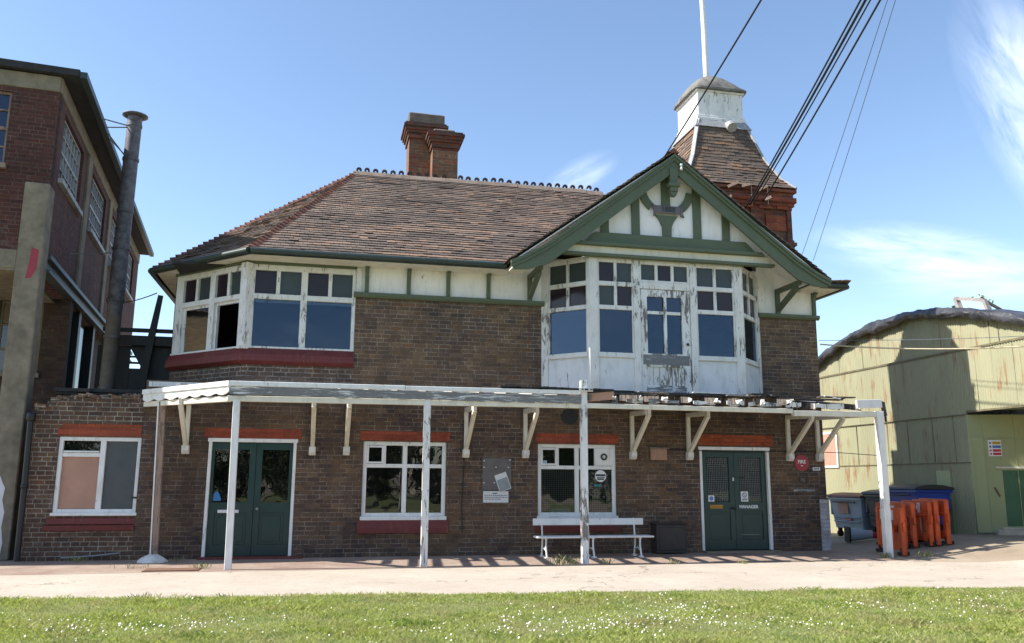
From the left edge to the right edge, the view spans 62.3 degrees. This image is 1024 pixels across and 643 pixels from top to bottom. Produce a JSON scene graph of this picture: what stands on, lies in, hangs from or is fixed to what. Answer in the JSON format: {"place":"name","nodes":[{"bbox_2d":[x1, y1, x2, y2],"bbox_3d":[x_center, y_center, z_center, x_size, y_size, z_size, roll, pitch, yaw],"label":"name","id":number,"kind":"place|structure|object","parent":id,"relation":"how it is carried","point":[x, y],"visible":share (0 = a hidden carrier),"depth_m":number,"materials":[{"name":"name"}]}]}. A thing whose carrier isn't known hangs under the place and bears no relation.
{"place":"outdoors","nodes":[
{"label":"outdoors","id":0,"kind":"place"},
{"bbox_2d":[0,549,919,574],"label":"paving","id":1,"kind":"structure","parent":0,"point":[10,567],"depth_m":14.39,"materials":[{"name":"concrete"}]},
{"bbox_2d":[59,556,86,561],"bbox_3d":[-7.308,3.944,14.084,0.460,0.107,0.241,3,-11,-12],"label":"weed","id":2,"kind":"object","parent":1,"relation":"on","point":[80,557],"visible":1,"depth_m":14.08,"materials":[{"name":"green plant"}]},
{"bbox_2d":[60,552,118,558],"bbox_3d":[-7.140,3.960,14.311,0.903,0.098,0.052,3,-11,-12],"label":"ground pipe","id":3,"kind":"object","parent":1,"relation":"on","point":[91,555],"visible":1,"depth_m":14.30,"materials":[{"name":"metal"}]},
{"bbox_2d":[137,554,167,563],"bbox_3d":[-6.006,3.969,14.155,0.500,0.171,0.497,3,-11,-12],"label":"post footing","id":4,"kind":"object","parent":1,"relation":"on","point":[151,558],"visible":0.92,"depth_m":14.02,"materials":[{"name":"concrete"}]},
{"bbox_2d":[141,567,201,571],"bbox_3d":[-5.193,3.789,12.933,0.800,0.013,0.430,3,-11,-12],"label":"manhole cover","id":5,"kind":"object","parent":1,"relation":"on","point":[170,569],"visible":1,"depth_m":12.85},
{"bbox_2d":[189,563,211,568],"bbox_3d":[-4.826,3.790,13.160,0.344,0.098,0.221,1,-11,-3],"label":"weed","id":6,"kind":"object","parent":1,"relation":"on","point":[194,566],"visible":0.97,"depth_m":13.13,"materials":[{"name":"green plant"}]},
{"bbox_2d":[142,380,893,569],"bbox_3d":[0.383,2.675,15.176,13.709,3.101,2.189,3,-11,-12],"label":"veranda","id":7,"kind":"object","parent":1,"relation":"on","point":[535,398],"visible":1,"depth_m":14.54,"materials":[{"name":"white paint"}]},
{"bbox_2d":[548,553,579,565],"bbox_3d":[0.840,3.946,14.027,0.588,0.176,0.321,3,-11,-12],"label":"weed","id":8,"kind":"object","parent":1,"relation":"on","point":[557,561],"visible":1,"depth_m":14.03,"materials":[{"name":"green plant"}]},
{"bbox_2d":[533,518,653,558],"bbox_3d":[1.513,3.993,15.637,2.240,0.692,0.480,3,-11,-12],"label":"bench","id":9,"kind":"object","parent":1,"relation":"on","point":[592,521],"visible":0.9,"depth_m":15.71,"materials":[{"name":"white paint"}]},
{"bbox_2d":[600,557,613,564],"bbox_3d":[1.594,3.997,14.156,0.251,0.130,0.142,5,-11,-22],"label":"weed","id":10,"kind":"object","parent":1,"relation":"on","point":[603,560],"visible":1,"depth_m":14.15,"materials":[{"name":"green plant"}]},
{"bbox_2d":[649,522,687,552],"bbox_3d":[3.056,4.203,16.461,0.680,0.560,0.326,3,-11,-12],"label":"floor cabinet","id":11,"kind":"object","parent":1,"relation":"on","point":[669,537],"visible":1,"depth_m":16.33,"materials":[{"name":"black metal"}]},
{"bbox_2d":[878,551,891,557],"bbox_3d":[6.899,4.311,15.654,0.270,0.126,0.186,6,-12,-28],"label":"weed","id":12,"kind":"object","parent":1,"relation":"on","point":[887,555],"visible":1,"depth_m":15.65,"materials":[{"name":"green plant"}]},
{"bbox_2d":[0,560,1023,598],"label":"path","id":13,"kind":"structure","parent":0,"point":[762,576],"depth_m":11.90,"materials":[{"name":"concrete"}]},
{"bbox_2d":[0,584,1023,642],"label":"lawn","id":14,"kind":"structure","parent":0,"point":[578,616],"depth_m":8.41,"materials":[{"name":"plant"}]},
{"bbox_2d":[127,591,161,597],"bbox_3d":[-4.221,3.156,9.749,0.370,0.093,0.191,3,-11,-12],"label":"weed","id":15,"kind":"object","parent":14,"relation":"on","point":[143,595],"visible":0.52,"depth_m":9.76,"materials":[{"name":"green plant"}]},
{"bbox_2d":[2,587,1004,640],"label":"daisies","id":16,"kind":"object","parent":14,"relation":"on","point":[534,617],"visible":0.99,"depth_m":8.11,"materials":[{"name":"white plant"}]},
{"bbox_2d":[0,0,1023,368],"label":"sky","id":17,"kind":"structure","parent":0,"point":[252,108],"materials":[{"name":"blue"}]},
{"bbox_2d":[250,532,1023,561],"bbox_3d":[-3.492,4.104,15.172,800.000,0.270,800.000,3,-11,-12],"label":"ground","id":18,"kind":"structure","parent":0,"point":[986,547],"depth_m":16.49,"materials":[{"name":"beige concrete"}]},
{"bbox_2d":[0,58,153,560],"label":"factory building","id":19,"kind":"structure","parent":18,"relation":"on","point":[60,171],"depth_m":16.03,"materials":[{"name":"brown brick"}]},
{"bbox_2d":[0,91,11,168],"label":"window","id":20,"kind":"structure","parent":19,"relation":"in","point":[5,97],"depth_m":15.52,"materials":[{"name":"white glass"}]},
{"bbox_2d":[0,301,43,377],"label":"window","id":21,"kind":"structure","parent":19,"relation":"in","point":[3,302],"depth_m":17.64,"materials":[{"name":"white glass"}]},
{"bbox_2d":[58,121,82,216],"bbox_3d":[-9.061,-3.149,17.210,0.382,1.410,2.230,4,-11,-17],"label":"window","id":22,"kind":"structure","parent":19,"relation":"in","point":[70,153],"depth_m":17.34,"materials":[{"name":"glass"}]},
{"bbox_2d":[87,179,104,254],"bbox_3d":[-10.086,-2.564,20.361,0.380,1.410,2.200,4,-11,-17],"label":"window","id":23,"kind":"structure","parent":19,"relation":"in","point":[96,202],"depth_m":20.53,"materials":[{"name":"glass"}]},
{"bbox_2d":[68,110,147,388],"bbox_3d":[-8.756,-1.512,18.055,0.718,6.552,1.435,-5,-12,26],"label":"flue pipe","id":24,"kind":"object","parent":19,"relation":"attached to","point":[115,298],"visible":0.91,"depth_m":18.30,"materials":[{"name":"grey metal"}]},
{"bbox_2d":[108,219,115,269],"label":"window","id":25,"kind":"structure","parent":19,"relation":"in","point":[113,224],"depth_m":23.26,"materials":[{"name":"glass"}]},
{"bbox_2d":[125,254,133,302],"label":"window","id":26,"kind":"structure","parent":19,"relation":"in","point":[127,293],"depth_m":26.86,"materials":[{"name":"glass"}]},
{"bbox_2d":[20,388,144,560],"bbox_3d":[-7.732,2.934,16.074,1.840,3.030,3.245,3,-11,-12],"label":"brick annex","id":27,"kind":"object","parent":18,"relation":"on","point":[81,497],"visible":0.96,"depth_m":14.60,"materials":[{"name":"brown brick"}]},
{"bbox_2d":[13,412,35,560],"bbox_3d":[-8.230,2.763,14.255,0.150,2.450,0.150,3,-11,-12],"label":"drainpipe","id":28,"kind":"object","parent":27,"relation":"attached to","point":[30,418],"visible":1,"depth_m":14.23,"materials":[{"name":"black metal"}]},
{"bbox_2d":[49,436,141,515],"bbox_3d":[-7.170,2.676,14.655,1.370,1.340,0.145,3,-11,-12],"label":"window","id":29,"kind":"structure","parent":27,"relation":"in","point":[88,483],"depth_m":14.66,"materials":[{"name":"white paint"}]},
{"bbox_2d":[131,76,850,559],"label":"brick house","id":30,"kind":"structure","parent":18,"relation":"on","point":[689,272],"depth_m":16.59,"materials":[{"name":"brick"}]},
{"bbox_2d":[94,295,172,389],"bbox_3d":[-8.314,0.789,19.444,2.000,2.570,1.490,3,-11,-12],"label":"fire escape","id":31,"kind":"object","parent":30,"relation":"attached to","point":[151,351],"visible":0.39,"depth_m":18.84,"materials":[{"name":"black metal"}]},
{"bbox_2d":[125,293,156,302],"bbox_3d":[-8.358,-0.510,18.864,0.022,0.639,4.748,7,-13,-32],"label":"overhead cable","id":32,"kind":"object","parent":30,"relation":"attached to","point":[141,298],"visible":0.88,"depth_m":18.18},
{"bbox_2d":[205,442,258,555],"bbox_3d":[-4.942,3.154,15.061,0.859,1.975,0.142,3,-11,-12],"label":"door","id":33,"kind":"structure","parent":30,"relation":"in","point":[217,512],"depth_m":15.01,"materials":[{"name":"teal paint"}]},
{"bbox_2d":[170,262,356,355],"bbox_3d":[-4.842,-0.155,16.414,3.495,1.620,1.682,3,-11,-12],"label":"bay window","id":34,"kind":"structure","parent":30,"relation":"in","point":[281,306],"depth_m":16.01,"materials":[{"name":"white paint"}]},
{"bbox_2d":[251,443,293,555],"bbox_3d":[-4.313,3.192,15.242,0.637,1.975,0.055,3,-11,-12],"label":"door","id":35,"kind":"structure","parent":30,"relation":"in","point":[270,526],"depth_m":15.16,"materials":[{"name":"teal paint"}]},
{"bbox_2d":[360,441,445,519],"bbox_3d":[-2.048,2.997,15.949,1.590,1.435,0.530,3,-11,-12],"label":"window","id":36,"kind":"structure","parent":30,"relation":"in","point":[366,513],"depth_m":15.73,"materials":[{"name":"white paint"}]},
{"bbox_2d":[461,420,463,530],"bbox_3d":[-0.926,2.889,15.947,0.052,2.051,0.019,3,-11,-12],"label":"hanging wire","id":37,"kind":"object","parent":30,"relation":"hanging from","point":[462,480],"visible":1,"depth_m":15.91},
{"bbox_2d":[483,491,507,502],"bbox_3d":[-0.307,3.321,16.026,0.490,0.215,0.017,3,-11,-12],"label":"notice sign","id":38,"kind":"object","parent":30,"relation":"attached to","point":[494,497],"depth_m":16.02,"materials":[{"name":"white metal"}]},
{"bbox_2d":[482,458,510,489],"bbox_3d":[-0.288,2.905,16.099,0.560,0.600,0.033,3,-11,-12],"label":"notice board","id":39,"kind":"object","parent":30,"relation":"attached to","point":[492,468],"visible":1,"depth_m":16.09,"materials":[{"name":"grey metal"}]},
{"bbox_2d":[495,472,510,491],"bbox_3d":[-0.174,3.050,16.083,0.334,0.390,0.007,3,-11,-12],"label":"loose sheet","id":40,"kind":"object","parent":39,"relation":"attached to","point":[502,481],"visible":1,"depth_m":16.08,"materials":[{"name":"white paper"}]},
{"bbox_2d":[562,409,577,424],"bbox_3d":[1.132,1.873,16.619,0.320,0.304,0.020,3,-11,-12],"label":"vent hole cover","id":41,"kind":"object","parent":30,"relation":"attached to","point":[569,417],"visible":1,"depth_m":16.61,"materials":[{"name":"black metal"}]},
{"bbox_2d":[537,444,617,517],"bbox_3d":[1.244,3.131,16.565,1.630,1.435,0.330,3,-11,-12],"label":"window","id":42,"kind":"structure","parent":30,"relation":"in","point":[604,455],"depth_m":16.49,"materials":[{"name":"white paint"}]},
{"bbox_2d":[541,257,762,393],"bbox_3d":[2.985,0.173,17.012,4.767,2.605,0.875,3,-11,-12],"label":"bay window","id":43,"kind":"structure","parent":30,"relation":"in","point":[591,320],"depth_m":16.67,"materials":[{"name":"white paint"}]},
{"bbox_2d":[648,447,668,459],"bbox_3d":[2.924,2.636,16.860,0.410,0.245,0.070,3,-11,-12],"label":"wooden hatch","id":44,"kind":"object","parent":30,"relation":"attached to","point":[658,453],"visible":1,"depth_m":16.84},
{"bbox_2d":[640,289,691,392],"bbox_3d":[3.014,0.393,16.574,1.040,2.050,0.120,3,-11,-12],"label":"balcony door","id":45,"kind":"structure","parent":30,"relation":"in","point":[664,314],"depth_m":16.58,"materials":[{"name":"white paint"}]},
{"bbox_2d":[700,0,708,76],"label":"flagpole","id":46,"kind":"object","parent":30,"relation":"on","point":[704,40],"visible":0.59,"depth_m":21.11,"materials":[{"name":"white metal"}]},
{"bbox_2d":[665,0,761,154],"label":"overhead cable","id":47,"kind":"object","parent":30,"relation":"attached to","point":[747,22],"visible":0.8,"depth_m":13.93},
{"bbox_2d":[702,450,743,549],"bbox_3d":[4.279,3.593,17.066,0.931,1.955,0.142,3,-11,-12],"label":"door","id":48,"kind":"structure","parent":30,"relation":"in","point":[719,517],"depth_m":17.02,"materials":[{"name":"teal paint"}]},
{"bbox_2d":[733,451,768,549],"bbox_3d":[4.858,3.628,17.234,0.707,1.955,0.058,3,-11,-12],"label":"door","id":49,"kind":"structure","parent":30,"relation":"in","point":[752,532],"depth_m":17.18,"materials":[{"name":"teal paint"}]},
{"bbox_2d":[667,449,876,455],"bbox_3d":[5.997,2.755,17.784,5.980,0.041,0.802,5,-12,-24],"label":"wall cable","id":50,"kind":"object","parent":30,"relation":"attached to","point":[776,451],"depth_m":17.44,"materials":[{"name":"black rubber"}]},
{"bbox_2d":[794,455,808,470],"bbox_3d":[5.998,2.929,17.525,0.330,0.330,0.016,3,-11,-12],"label":"fire sign","id":51,"kind":"object","parent":30,"relation":"attached to","point":[801,462],"visible":1,"depth_m":17.52,"materials":[{"name":"red metal"}]},
{"bbox_2d":[745,0,861,206],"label":"overhead cable","id":52,"kind":"object","parent":30,"relation":"attached to","point":[841,35],"visible":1,"depth_m":14.59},
{"bbox_2d":[749,0,866,204],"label":"overhead cable","id":53,"kind":"object","parent":30,"relation":"attached to","point":[822,78],"visible":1,"depth_m":14.59,"materials":[{"name":"black rubber"}]},
{"bbox_2d":[753,0,870,202],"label":"overhead cable","id":54,"kind":"object","parent":30,"relation":"attached to","point":[816,95],"visible":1,"depth_m":14.64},
{"bbox_2d":[763,0,880,201],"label":"overhead cable","id":55,"kind":"object","parent":30,"relation":"attached to","point":[858,38],"visible":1,"depth_m":14.70,"materials":[{"name":"black rubber"}]},
{"bbox_2d":[802,0,887,253],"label":"overhead cable","id":56,"kind":"object","parent":30,"relation":"attached to","point":[848,118],"visible":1,"depth_m":15.06,"materials":[{"name":"black rubber"}]},
{"bbox_2d":[813,0,895,260],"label":"overhead cable","id":57,"kind":"object","parent":30,"relation":"attached to","point":[858,119],"visible":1,"depth_m":15.03,"materials":[{"name":"black rubber"}]},
{"bbox_2d":[819,336,1020,340],"bbox_3d":[8.904,0.273,16.648,5.516,0.270,0.012,-6,-12,32],"label":"overhead cable","id":58,"kind":"object","parent":30,"relation":"attached to","point":[911,339],"visible":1,"depth_m":17.09,"materials":[{"name":"grey metal"}]},
{"bbox_2d":[820,344,1023,349],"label":"overhead cable","id":59,"kind":"object","parent":30,"relation":"attached to","point":[924,348],"visible":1,"depth_m":17.00,"materials":[{"name":"grey rubber"}]},
{"bbox_2d":[827,492,872,535],"bbox_3d":[8.905,4.932,21.574,1.034,1.113,1.480,3,-11,-12],"label":"wheeled bin","id":60,"kind":"object","parent":18,"relation":"on","point":[848,509],"visible":0.51,"depth_m":21.38,"materials":[{"name":"grey plastic"}]},
{"bbox_2d":[844,526,876,542],"bbox_3d":[7.920,4.763,18.918,0.846,0.340,0.420,-1,-11,5],"label":"traffic cone","id":61,"kind":"object","parent":18,"relation":"on","point":[852,534],"visible":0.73,"depth_m":18.83,"materials":[{"name":"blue plastic"}]},
{"bbox_2d":[861,489,909,532],"bbox_3d":[9.182,4.629,20.463,1.034,1.113,0.850,3,-11,-12],"label":"wheeled bin","id":62,"kind":"object","parent":18,"relation":"on","point":[872,498],"visible":0.25,"depth_m":20.55,"materials":[{"name":"grey plastic"}]},
{"bbox_2d":[875,507,909,555],"bbox_3d":[7.453,4.109,16.657,0.211,0.880,1.109,1,-11,-2],"label":"plastic barrier","id":63,"kind":"object","parent":18,"relation":"on","point":[897,517],"visible":0.66,"depth_m":16.36,"materials":[{"name":"orange plastic"}]},
{"bbox_2d":[876,502,910,547],"bbox_3d":[7.904,4.229,17.622,0.211,0.880,1.109,1,-11,-5],"label":"plastic barrier","id":64,"kind":"object","parent":18,"relation":"on","point":[896,505],"visible":0.27,"depth_m":17.32,"materials":[{"name":"orange plastic"}]},
{"bbox_2d":[890,501,920,546],"bbox_3d":[8.121,4.195,17.574,0.211,0.880,1.109,0,-11,1],"label":"plastic barrier","id":65,"kind":"object","parent":18,"relation":"on","point":[911,517],"visible":0.38,"depth_m":17.12,"materials":[{"name":"orange plastic"}]},
{"bbox_2d":[901,500,936,545],"bbox_3d":[8.376,4.150,17.494,0.211,0.880,1.109,1,-11,-4],"label":"plastic barrier","id":66,"kind":"object","parent":18,"relation":"on","point":[923,509],"visible":0.6,"depth_m":17.16,"materials":[{"name":"orange plastic"}]},
{"bbox_2d":[819,317,1023,534],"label":"corrugated shed","id":67,"kind":"structure","parent":18,"relation":"on","point":[939,430],"depth_m":20.08,"materials":[{"name":"yellow paint"}]},
{"bbox_2d":[823,432,839,467],"bbox_3d":[9.157,3.690,24.337,0.050,1.020,0.750,3,-11,-12],"label":"window","id":68,"kind":"structure","parent":67,"relation":"in","point":[832,460],"depth_m":24.22,"materials":[{"name":"white paint"}]},
{"bbox_2d":[818,307,1023,364],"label":"tarpaulin","id":69,"kind":"object","parent":67,"relation":"on","point":[1006,316],"visible":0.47,"depth_m":20.12,"materials":[{"name":"grey fabric"}]},
{"bbox_2d":[936,470,955,533],"bbox_3d":[10.112,4.217,19.740,0.030,1.460,0.460,3,-11,-12],"label":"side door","id":70,"kind":"structure","parent":67,"relation":"in","point":[943,477],"depth_m":19.66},
{"bbox_2d":[953,297,1001,308],"bbox_3d":[12.610,-0.300,22.318,1.172,0.909,1.235,3,-11,-12],"label":"skylight frame","id":71,"kind":"object","parent":67,"relation":"on","point":[975,303],"visible":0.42,"depth_m":22.20,"materials":[{"name":"white metal"}]},
{"bbox_2d":[987,440,1001,455],"bbox_3d":[10.850,2.845,19.015,0.280,0.360,0.016,-1,-11,7],"label":"hazard sign","id":72,"kind":"object","parent":67,"relation":"attached to","point":[994,448],"visible":1,"depth_m":19.01,"materials":[{"name":"white plastic"}]},
{"bbox_2d":[1002,470,1023,525],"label":"door","id":73,"kind":"structure","parent":67,"relation":"in","point":[1013,508],"depth_m":18.81,"materials":[{"name":"green paint"}]},
{"bbox_2d":[889,484,954,531],"bbox_3d":[9.399,4.326,19.527,1.034,1.113,1.150,3,-11,-12],"label":"wheeled bin","id":74,"kind":"object","parent":18,"relation":"on","point":[899,492],"visible":0.34,"depth_m":19.14,"materials":[{"name":"blue plastic"}]},
{"bbox_2d":[916,550,934,556],"bbox_3d":[7.699,4.322,15.794,0.397,0.125,0.273,11,-15,-44],"label":"weed","id":75,"kind":"object","parent":18,"relation":"on","point":[924,554],"visible":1,"depth_m":15.78,"materials":[{"name":"green plant"}]},
{"bbox_2d":[913,499,943,544],"bbox_3d":[8.540,4.123,17.453,0.211,0.880,1.109,0,-11,1],"label":"plastic barrier","id":76,"kind":"object","parent":18,"relation":"on","point":[936,522],"visible":0.42,"depth_m":16.99,"materials":[{"name":"orange plastic"}]},
{"bbox_2d":[919,498,953,543],"bbox_3d":[8.714,4.101,17.455,0.211,0.880,1.109,1,-11,-2],"label":"plastic barrier","id":77,"kind":"object","parent":18,"relation":"on","point":[943,506],"visible":0.48,"depth_m":17.02,"materials":[{"name":"orange plastic"}]}
]}

